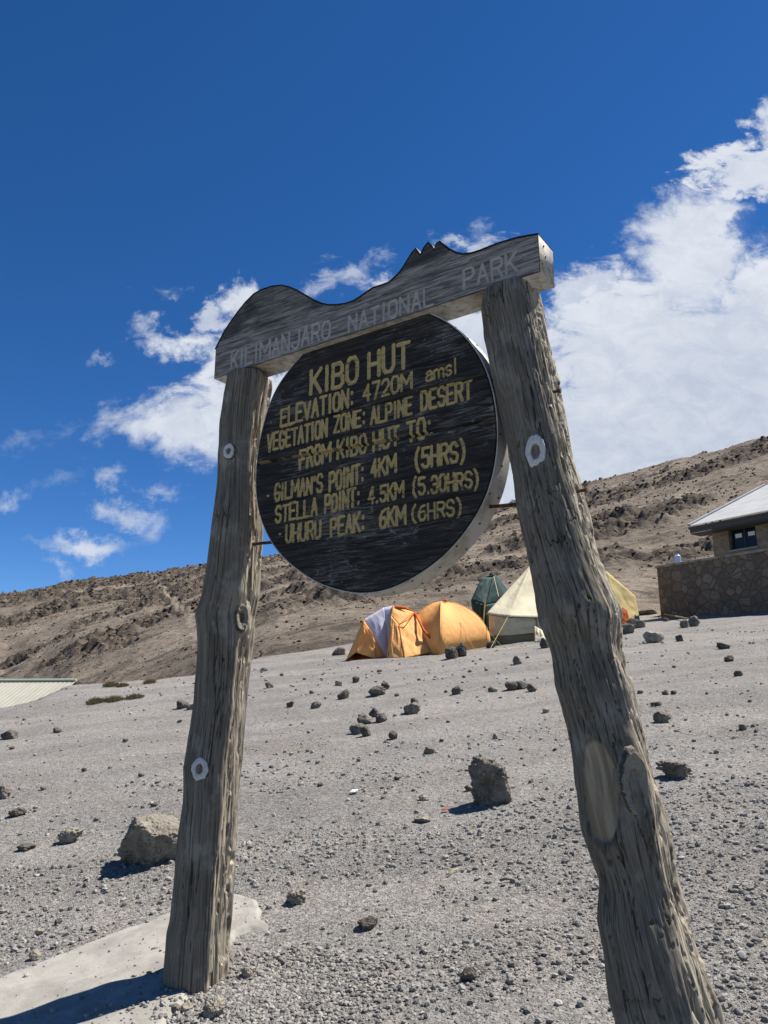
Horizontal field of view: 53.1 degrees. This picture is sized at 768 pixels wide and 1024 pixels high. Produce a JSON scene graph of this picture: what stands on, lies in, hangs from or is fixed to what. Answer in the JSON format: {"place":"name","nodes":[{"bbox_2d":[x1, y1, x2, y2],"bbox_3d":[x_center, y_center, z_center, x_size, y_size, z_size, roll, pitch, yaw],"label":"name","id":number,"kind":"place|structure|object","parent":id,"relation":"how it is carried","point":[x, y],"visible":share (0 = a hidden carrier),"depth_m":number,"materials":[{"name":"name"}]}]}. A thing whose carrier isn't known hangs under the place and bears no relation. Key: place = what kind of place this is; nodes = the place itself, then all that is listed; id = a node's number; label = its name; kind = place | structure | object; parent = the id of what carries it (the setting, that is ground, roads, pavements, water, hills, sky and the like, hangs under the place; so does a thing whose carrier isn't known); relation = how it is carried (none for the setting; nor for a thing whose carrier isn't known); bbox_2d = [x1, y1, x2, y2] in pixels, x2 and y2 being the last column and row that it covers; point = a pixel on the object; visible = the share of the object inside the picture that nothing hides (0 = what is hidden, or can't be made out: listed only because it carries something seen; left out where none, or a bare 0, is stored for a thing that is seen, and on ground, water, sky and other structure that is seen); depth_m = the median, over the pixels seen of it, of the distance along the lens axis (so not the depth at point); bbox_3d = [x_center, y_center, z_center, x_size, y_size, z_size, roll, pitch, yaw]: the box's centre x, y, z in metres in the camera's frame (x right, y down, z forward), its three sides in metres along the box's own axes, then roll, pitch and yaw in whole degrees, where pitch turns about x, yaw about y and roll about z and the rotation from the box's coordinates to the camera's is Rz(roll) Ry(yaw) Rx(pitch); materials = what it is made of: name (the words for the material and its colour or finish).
{"place":"outdoors","nodes":[
{"label":"outdoors","id":0,"kind":"place"},
{"bbox_2d":[0,612,767,1023],"bbox_3d":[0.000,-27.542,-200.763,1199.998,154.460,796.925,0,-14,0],"label":"ground","id":1,"kind":"structure","parent":0,"point":[90,728],"depth_m":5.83,"materials":[{"name":"grey gravel"}]},
{"bbox_2d":[0,783,10,798],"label":"rock","id":2,"kind":"object","parent":1,"relation":"on","point":[5,792],"visible":0.95,"depth_m":7.08,"materials":[{"name":"grey stone"}]},
{"bbox_2d":[0,729,17,739],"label":"rock","id":3,"kind":"object","parent":1,"relation":"on","point":[9,734],"visible":0.89,"depth_m":10.96,"materials":[{"name":"grey stone"}]},
{"bbox_2d":[8,807,26,816],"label":"rock","id":4,"kind":"object","parent":1,"relation":"on","point":[18,811],"visible":0.99,"depth_m":6.39,"materials":[{"name":"grey stone"}]},
{"bbox_2d":[17,843,36,850],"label":"rock","id":5,"kind":"object","parent":1,"relation":"on","point":[24,846],"visible":1,"depth_m":5.29,"materials":[{"name":"grey stone"}]},
{"bbox_2d":[28,949,40,960],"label":"rock","id":6,"kind":"object","parent":1,"relation":"on","point":[34,955],"visible":0.99,"depth_m":3.48,"materials":[{"name":"grey stone"}]},
{"bbox_2d":[34,928,43,934],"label":"rock","id":7,"kind":"object","parent":1,"relation":"on","point":[38,931],"visible":1,"depth_m":3.77,"materials":[{"name":"beige stone"}]},
{"bbox_2d":[0,679,78,707],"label":"roof","id":8,"kind":"structure","parent":1,"relation":"on","point":[13,692],"depth_m":30.87,"materials":[{"name":"beige metal"}]},
{"bbox_2d":[53,727,61,732],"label":"rock","id":9,"kind":"object","parent":1,"relation":"on","point":[57,730],"visible":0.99,"depth_m":11.15,"materials":[{"name":"grey stone"}]},
{"bbox_2d":[54,918,61,924],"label":"rock","id":10,"kind":"object","parent":1,"relation":"on","point":[58,921],"visible":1,"depth_m":3.88,"materials":[{"name":"grey stone"}]},
{"bbox_2d":[56,827,83,843],"bbox_3d":[-2.220,2.296,5.449,0.198,0.127,0.168,0,-14,0],"label":"rock","id":11,"kind":"object","parent":1,"relation":"on","point":[69,835],"visible":0.99,"depth_m":5.40,"materials":[{"name":"grey stone"}]},
{"bbox_2d":[86,696,105,704],"bbox_3d":[-5.459,3.579,14.599,0.418,0.170,0.351,8,-16,-30],"label":"tussock","id":12,"kind":"object","parent":1,"relation":"on","point":[93,701],"visible":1,"depth_m":14.53,"materials":[{"name":"green plant"}]},
{"bbox_2d":[102,680,119,686],"bbox_3d":[-6.540,4.124,18.473,0.452,0.187,0.455,0,-14,0],"label":"tussock","id":13,"kind":"object","parent":1,"relation":"on","point":[110,684],"visible":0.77,"depth_m":18.38,"materials":[{"name":"green plant"}]},
{"bbox_2d":[104,695,124,702],"bbox_3d":[-5.133,3.549,14.621,0.372,0.161,0.388,13,-19,-42],"label":"tussock","id":14,"kind":"object","parent":1,"relation":"on","point":[115,698],"visible":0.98,"depth_m":14.56,"materials":[{"name":"green plant"}]},
{"bbox_2d":[115,682,129,686],"bbox_3d":[-6.155,4.066,18.108,0.351,0.146,0.308,-5,-15,18],"label":"tussock","id":15,"kind":"object","parent":1,"relation":"on","point":[125,684],"visible":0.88,"depth_m":18.04,"materials":[{"name":"green plant"}]},
{"bbox_2d":[122,693,144,699],"bbox_3d":[-4.735,3.507,14.634,0.374,0.147,0.366,-9,-17,34],"label":"tussock","id":16,"kind":"object","parent":1,"relation":"on","point":[135,696],"visible":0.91,"depth_m":14.55,"materials":[{"name":"green plant"}]},
{"bbox_2d":[0,894,268,1023],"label":"concrete apron","id":17,"kind":"object","parent":1,"relation":"on","point":[37,985],"visible":0.63,"depth_m":3.18,"materials":[{"name":"grey concrete"}]},
{"bbox_2d":[117,812,179,865],"bbox_3d":[-1.442,2.062,4.802,0.402,0.350,0.388,9,-16,-33],"label":"rock","id":18,"kind":"object","parent":1,"relation":"on","point":[149,840],"visible":0.88,"depth_m":4.70,"materials":[{"name":"grey stone"}]},
{"bbox_2d":[143,679,156,683],"bbox_3d":[-5.537,3.998,18.176,0.377,0.160,0.328,0,-14,0],"label":"tussock","id":19,"kind":"object","parent":1,"relation":"on","point":[147,681],"visible":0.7,"depth_m":18.09,"materials":[{"name":"green plant"}]},
{"bbox_2d":[171,1003,180,1012],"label":"rock","id":20,"kind":"object","parent":1,"relation":"on","point":[175,1007],"visible":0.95,"depth_m":2.89,"materials":[{"name":"grey stone"}]},
{"bbox_2d":[177,700,188,708],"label":"rock","id":21,"kind":"object","parent":1,"relation":"on","point":[181,704],"visible":0.88,"depth_m":12.55,"materials":[{"name":"grey stone"}]},
{"bbox_2d":[181,1001,192,1011],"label":"rock","id":22,"kind":"object","parent":1,"relation":"on","point":[186,1006],"visible":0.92,"depth_m":2.89,"materials":[{"name":"grey stone"}]},
{"bbox_2d":[186,704,192,709],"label":"rock","id":23,"kind":"object","parent":1,"relation":"on","point":[189,706],"visible":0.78,"depth_m":12.26,"materials":[{"name":"grey stone"}]},
{"bbox_2d":[202,995,225,1018],"bbox_3d":[-0.631,1.846,2.856,0.090,0.083,0.076,0,-14,0],"label":"rock","id":24,"kind":"object","parent":1,"relation":"on","point":[214,1006],"visible":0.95,"depth_m":2.84,"materials":[{"name":"grey stone"}]},
{"bbox_2d":[241,966,252,977],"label":"rock","id":25,"kind":"object","parent":1,"relation":"on","point":[247,972],"visible":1,"depth_m":3.14,"materials":[{"name":"grey stone"}]},
{"bbox_2d":[265,682,273,687],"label":"rock","id":26,"kind":"object","parent":1,"relation":"on","point":[268,685],"visible":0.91,"depth_m":14.12,"materials":[{"name":"grey stone"}]},
{"bbox_2d":[286,701,293,706],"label":"rock","id":27,"kind":"object","parent":1,"relation":"on","point":[289,704],"visible":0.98,"depth_m":11.71,"materials":[{"name":"grey stone"}]},
{"bbox_2d":[286,888,306,904],"bbox_3d":[-0.447,1.962,3.921,0.110,0.084,0.094,0,-14,0],"label":"rock","id":28,"kind":"object","parent":1,"relation":"on","point":[296,897],"visible":1,"depth_m":3.90,"materials":[{"name":"grey stone"}]},
{"bbox_2d":[310,701,320,708],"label":"rock","id":29,"kind":"object","parent":1,"relation":"on","point":[315,704],"visible":0.92,"depth_m":11.35,"materials":[{"name":"grey stone"}]},
{"bbox_2d":[335,680,341,685],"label":"rock","id":30,"kind":"object","parent":1,"relation":"on","point":[338,682],"visible":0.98,"depth_m":13.86,"materials":[{"name":"grey stone"}]},
{"bbox_2d":[332,647,345,654],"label":"rock","id":31,"kind":"object","parent":1,"relation":"on","point":[339,651],"visible":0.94,"depth_m":21.48,"materials":[{"name":"grey stone"}]},
{"bbox_2d":[337,689,348,699],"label":"rock","id":32,"kind":"object","parent":1,"relation":"on","point":[343,694],"visible":0.95,"depth_m":12.14,"materials":[{"name":"grey stone"}]},
{"bbox_2d":[352,676,359,682],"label":"rock","id":33,"kind":"object","parent":1,"relation":"on","point":[355,679],"visible":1,"depth_m":14.18,"materials":[{"name":"grey stone"}]},
{"bbox_2d":[349,723,365,733],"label":"rock","id":34,"kind":"object","parent":1,"relation":"on","point":[354,728],"visible":0.74,"depth_m":8.60,"materials":[{"name":"grey stone"}]},
{"bbox_2d":[357,713,373,723],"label":"rock","id":35,"kind":"object","parent":1,"relation":"on","point":[363,718],"visible":0.8,"depth_m":9.56,"materials":[{"name":"grey stone"}]},
{"bbox_2d":[360,726,370,736],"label":"rock","id":36,"kind":"object","parent":1,"relation":"on","point":[364,731],"visible":0.95,"depth_m":8.37,"materials":[{"name":"grey stone"}]},
{"bbox_2d":[357,916,377,929],"bbox_3d":[-0.075,1.879,3.516,0.099,0.058,0.084,0,-14,0],"label":"rock","id":37,"kind":"object","parent":1,"relation":"on","point":[369,922],"visible":1,"depth_m":3.50,"materials":[{"name":"grey stone"}]},
{"bbox_2d":[369,708,378,716],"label":"rock","id":38,"kind":"object","parent":1,"relation":"on","point":[373,712],"visible":0.86,"depth_m":9.95,"materials":[{"name":"grey stone"}]},
{"bbox_2d":[368,685,386,695],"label":"rock","id":39,"kind":"object","parent":1,"relation":"on","point":[377,690],"visible":0.92,"depth_m":12.09,"materials":[{"name":"grey stone"}]},
{"bbox_2d":[375,713,386,722],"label":"rock","id":40,"kind":"object","parent":1,"relation":"on","point":[381,717],"visible":0.99,"depth_m":9.54,"materials":[{"name":"grey stone"}]},
{"bbox_2d":[381,682,389,688],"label":"rock","id":41,"kind":"object","parent":1,"relation":"on","point":[386,685],"visible":0.78,"depth_m":12.72,"materials":[{"name":"grey stone"}]},
{"bbox_2d":[346,605,430,659],"bbox_3d":[0.160,3.192,20.039,2.267,1.420,2.958,0,-14,0],"label":"dome tent","id":42,"kind":"object","parent":1,"relation":"on","point":[395,631],"visible":0.97,"depth_m":19.23,"materials":[{"name":"orange fabric"}]},
{"bbox_2d":[388,730,397,738],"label":"rock","id":43,"kind":"object","parent":1,"relation":"on","point":[392,734],"visible":0.98,"depth_m":8.10,"materials":[{"name":"grey stone"}]},
{"bbox_2d":[403,702,420,713],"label":"rock","id":44,"kind":"object","parent":1,"relation":"on","point":[413,708],"visible":0.99,"depth_m":9.89,"materials":[{"name":"grey stone"}]},
{"bbox_2d":[410,697,418,702],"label":"rock","id":45,"kind":"object","parent":1,"relation":"on","point":[413,699],"visible":0.64,"depth_m":10.69,"materials":[{"name":"grey stone"}]},
{"bbox_2d":[414,815,430,821],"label":"rock","id":46,"kind":"object","parent":1,"relation":"on","point":[423,818],"visible":1,"depth_m":5.03,"materials":[{"name":"grey stone"}]},
{"bbox_2d":[418,794,428,800],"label":"rock","id":47,"kind":"object","parent":1,"relation":"on","point":[422,797],"visible":1,"depth_m":5.55,"materials":[{"name":"grey stone"}]},
{"bbox_2d":[423,745,434,753],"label":"rock","id":48,"kind":"object","parent":1,"relation":"on","point":[429,749],"visible":0.99,"depth_m":7.30,"materials":[{"name":"grey stone"}]},
{"bbox_2d":[162,233,725,1023],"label":"wooden sign","id":49,"kind":"object","parent":1,"relation":"on","point":[388,435],"visible":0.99,"depth_m":3.01,"materials":[{"name":"grey wood"}]},
{"bbox_2d":[445,646,457,658],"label":"rock","id":50,"kind":"object","parent":1,"relation":"on","point":[451,652],"visible":0.91,"depth_m":16.74,"materials":[{"name":"grey stone"}]},
{"bbox_2d":[451,685,460,694],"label":"rock","id":51,"kind":"object","parent":1,"relation":"on","point":[455,690],"visible":0.93,"depth_m":11.16,"materials":[{"name":"grey stone"}]},
{"bbox_2d":[417,599,498,654],"bbox_3d":[1.555,2.978,19.722,1.756,1.533,2.803,8,-16,-30],"label":"dome tent","id":52,"kind":"object","parent":1,"relation":"on","point":[446,624],"visible":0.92,"depth_m":19.17,"materials":[{"name":"orange fabric"}]},
{"bbox_2d":[456,642,466,656],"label":"rock","id":53,"kind":"object","parent":1,"relation":"on","point":[461,648],"visible":0.74,"depth_m":16.97,"materials":[{"name":"grey stone"}]},
{"bbox_2d":[459,967,476,980],"bbox_3d":[0.322,1.774,2.947,0.066,0.055,0.056,0,-14,0],"label":"rock","id":54,"kind":"object","parent":1,"relation":"on","point":[468,973],"visible":1,"depth_m":2.93,"materials":[{"name":"grey stone"}]},
{"bbox_2d":[468,754,512,805],"bbox_3d":[0.738,1.885,5.338,0.297,0.392,0.252,0,-14,0],"label":"rock","id":55,"kind":"object","parent":1,"relation":"on","point":[489,784],"visible":0.94,"depth_m":5.26,"materials":[{"name":"grey stone"}]},
{"bbox_2d":[486,641,495,647],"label":"rock","id":56,"kind":"object","parent":1,"relation":"on","point":[489,644],"visible":0.89,"depth_m":18.69,"materials":[{"name":"grey stone"}]},
{"bbox_2d":[471,574,513,630],"bbox_3d":[3.198,2.774,22.409,1.012,2.367,3.666,-3,-14,12],"label":"ridge tent","id":57,"kind":"object","parent":1,"relation":"on","point":[490,591],"visible":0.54,"depth_m":21.44,"materials":[{"name":"green fabric"}]},
{"bbox_2d":[488,686,496,691],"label":"rock","id":58,"kind":"object","parent":1,"relation":"on","point":[491,689],"visible":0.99,"depth_m":10.99,"materials":[{"name":"grey stone"}]},
{"bbox_2d":[493,733,498,738],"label":"rock","id":59,"kind":"object","parent":1,"relation":"on","point":[495,735],"visible":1,"depth_m":7.69,"materials":[{"name":"grey stone"}]},
{"bbox_2d":[505,681,517,689],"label":"rock","id":60,"kind":"object","parent":1,"relation":"on","point":[511,685],"visible":0.96,"depth_m":11.02,"materials":[{"name":"grey stone"}]},
{"bbox_2d":[486,567,545,648],"bbox_3d":[3.822,2.484,20.795,2.011,2.695,5.047,-6,-15,23],"label":"tent","id":61,"kind":"object","parent":1,"relation":"on","point":[516,600],"depth_m":19.81,"materials":[{"name":"beige fabric"}]},
{"bbox_2d":[513,656,521,663],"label":"rock","id":62,"kind":"object","parent":1,"relation":"on","point":[516,659],"visible":0.97,"depth_m":14.00,"materials":[{"name":"grey stone"}]},
{"bbox_2d":[515,681,527,688],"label":"rock","id":63,"kind":"object","parent":1,"relation":"on","point":[522,685],"visible":0.75,"depth_m":11.07,"materials":[{"name":"grey stone"}]},
{"bbox_2d":[527,683,536,691],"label":"rock","id":64,"kind":"object","parent":1,"relation":"on","point":[531,688],"visible":1,"depth_m":10.72,"materials":[{"name":"grey stone"}]},
{"bbox_2d":[540,638,548,647],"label":"rock","id":65,"kind":"object","parent":1,"relation":"on","point":[543,643],"visible":0.82,"depth_m":17.16,"materials":[{"name":"grey stone"}]},
{"bbox_2d":[542,707,549,712],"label":"rock","id":66,"kind":"object","parent":1,"relation":"on","point":[545,710],"visible":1,"depth_m":8.68,"materials":[{"name":"grey stone"}]},
{"bbox_2d":[605,571,639,623],"bbox_3d":[7.500,2.760,25.881,1.869,2.428,3.961,-4,-14,14],"label":"ridge tent","id":67,"kind":"object","parent":1,"relation":"on","point":[626,599],"visible":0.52,"depth_m":24.78,"materials":[{"name":"yellow fabric"}]},
{"bbox_2d":[622,623,634,633],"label":"rock","id":68,"kind":"object","parent":1,"relation":"on","point":[628,628],"visible":0.94,"depth_m":19.62,"materials":[{"name":"grey stone"}]},
{"bbox_2d":[627,618,645,627],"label":"rock","id":69,"kind":"object","parent":1,"relation":"on","point":[637,623],"visible":0.79,"depth_m":21.32,"materials":[{"name":"grey stone"}]},
{"bbox_2d":[638,609,656,614],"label":"rock","id":70,"kind":"object","parent":1,"relation":"on","point":[646,612],"visible":0.72,"depth_m":27.16,"materials":[{"name":"brown stone"}]},
{"bbox_2d":[643,631,663,642],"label":"rock","id":71,"kind":"object","parent":1,"relation":"on","point":[652,637],"visible":0.93,"depth_m":16.31,"materials":[{"name":"grey stone"}]},
{"bbox_2d":[650,701,661,705],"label":"rock","id":72,"kind":"object","parent":1,"relation":"on","point":[658,703],"visible":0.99,"depth_m":8.37,"materials":[{"name":"grey stone"}]},
{"bbox_2d":[653,711,671,722],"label":"rock","id":73,"kind":"object","parent":1,"relation":"on","point":[661,716],"visible":0.99,"depth_m":7.46,"materials":[{"name":"grey stone"}]},
{"bbox_2d":[656,760,691,778],"bbox_3d":[2.134,1.899,5.644,0.226,0.148,0.215,12,-18,-39],"label":"rock","id":74,"kind":"object","parent":1,"relation":"on","point":[676,769],"visible":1,"depth_m":5.59,"materials":[{"name":"grey stone"}]},
{"bbox_2d":[675,635,683,640],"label":"rock","id":75,"kind":"object","parent":1,"relation":"on","point":[679,637],"visible":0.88,"depth_m":16.15,"materials":[{"name":"grey stone"}]},
{"bbox_2d":[679,619,688,627],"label":"rock","id":76,"kind":"object","parent":1,"relation":"on","point":[684,623],"visible":0.96,"depth_m":19.39,"materials":[{"name":"grey stone"}]},
{"bbox_2d":[688,616,699,626],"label":"rock","id":77,"kind":"object","parent":1,"relation":"on","point":[693,621],"visible":0.87,"depth_m":19.60,"materials":[{"name":"grey stone"}]},
{"bbox_2d":[655,548,767,617],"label":"stone wall","id":78,"kind":"structure","parent":1,"relation":"on","point":[734,583],"depth_m":23.50,"materials":[{"name":"grey stone"}]},
{"bbox_2d":[656,612,687,618],"bbox_3d":[8.924,3.209,23.957,0.043,0.710,4.411,-2,-14,8],"label":"rope","id":79,"kind":"object","parent":78,"relation":"attached to","point":[673,615],"visible":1,"depth_m":23.43,"materials":[{"name":"fabric"}]},
{"bbox_2d":[674,554,680,562],"bbox_3d":[9.782,1.620,25.602,0.200,0.451,0.200,0,-14,0],"label":"water drum","id":80,"kind":"object","parent":78,"relation":"on","point":[677,557],"visible":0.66,"depth_m":25.54,"materials":[{"name":"white plastic"}]},
{"bbox_2d":[716,642,729,648],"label":"rock","id":81,"kind":"object","parent":1,"relation":"on","point":[720,645],"visible":0.98,"depth_m":13.59,"materials":[{"name":"grey stone"}]},
{"bbox_2d":[724,655,733,661],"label":"rock","id":82,"kind":"object","parent":1,"relation":"on","point":[729,658],"visible":0.91,"depth_m":11.89,"materials":[{"name":"grey stone"}]},
{"bbox_2d":[733,670,742,675],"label":"rock","id":83,"kind":"object","parent":1,"relation":"on","point":[738,673],"visible":0.98,"depth_m":10.00,"materials":[{"name":"grey stone"}]},
{"bbox_2d":[738,724,746,729],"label":"rock","id":84,"kind":"object","parent":1,"relation":"on","point":[742,726],"visible":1,"depth_m":6.90,"materials":[{"name":"grey stone"}]},
{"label":"terrace","id":85,"kind":"structure","parent":1,"relation":"on","visible":0},
{"bbox_2d":[687,484,767,556],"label":"stone house","id":86,"kind":"structure","parent":85,"relation":"on","point":[741,534],"depth_m":26.99,"materials":[{"name":"concrete"}]},
{"bbox_2d":[728,521,758,551],"bbox_3d":[12.456,0.854,26.656,0.280,0.963,1.089,10,-17,-35],"label":"window","id":87,"kind":"structure","parent":86,"relation":"in","point":[742,539],"depth_m":26.71,"materials":[{"name":"blue glass"}]},
{"bbox_2d":[0,436,767,684],"bbox_3d":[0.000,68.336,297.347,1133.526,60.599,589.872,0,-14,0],"label":"hillside","id":88,"kind":"structure","parent":0,"point":[633,578],"depth_m":69.57,"materials":[{"name":"brown soil"}]},
{"bbox_2d":[0,436,767,682],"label":"hill rocks","id":89,"kind":"object","parent":88,"relation":"on","point":[323,588],"visible":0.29,"depth_m":84.94,"materials":[{"name":"stone"}]},
{"bbox_2d":[0,0,767,593],"label":"sky","id":90,"kind":"structure","parent":0,"point":[165,165],"materials":[{"name":"blue"}]},
{"bbox_2d":[499,877,509,881],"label":"rock","id":91,"kind":"object","parent":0,"point":[504,878],"visible":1,"depth_m":3.89,"materials":[{"name":"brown stone"}]}
]}

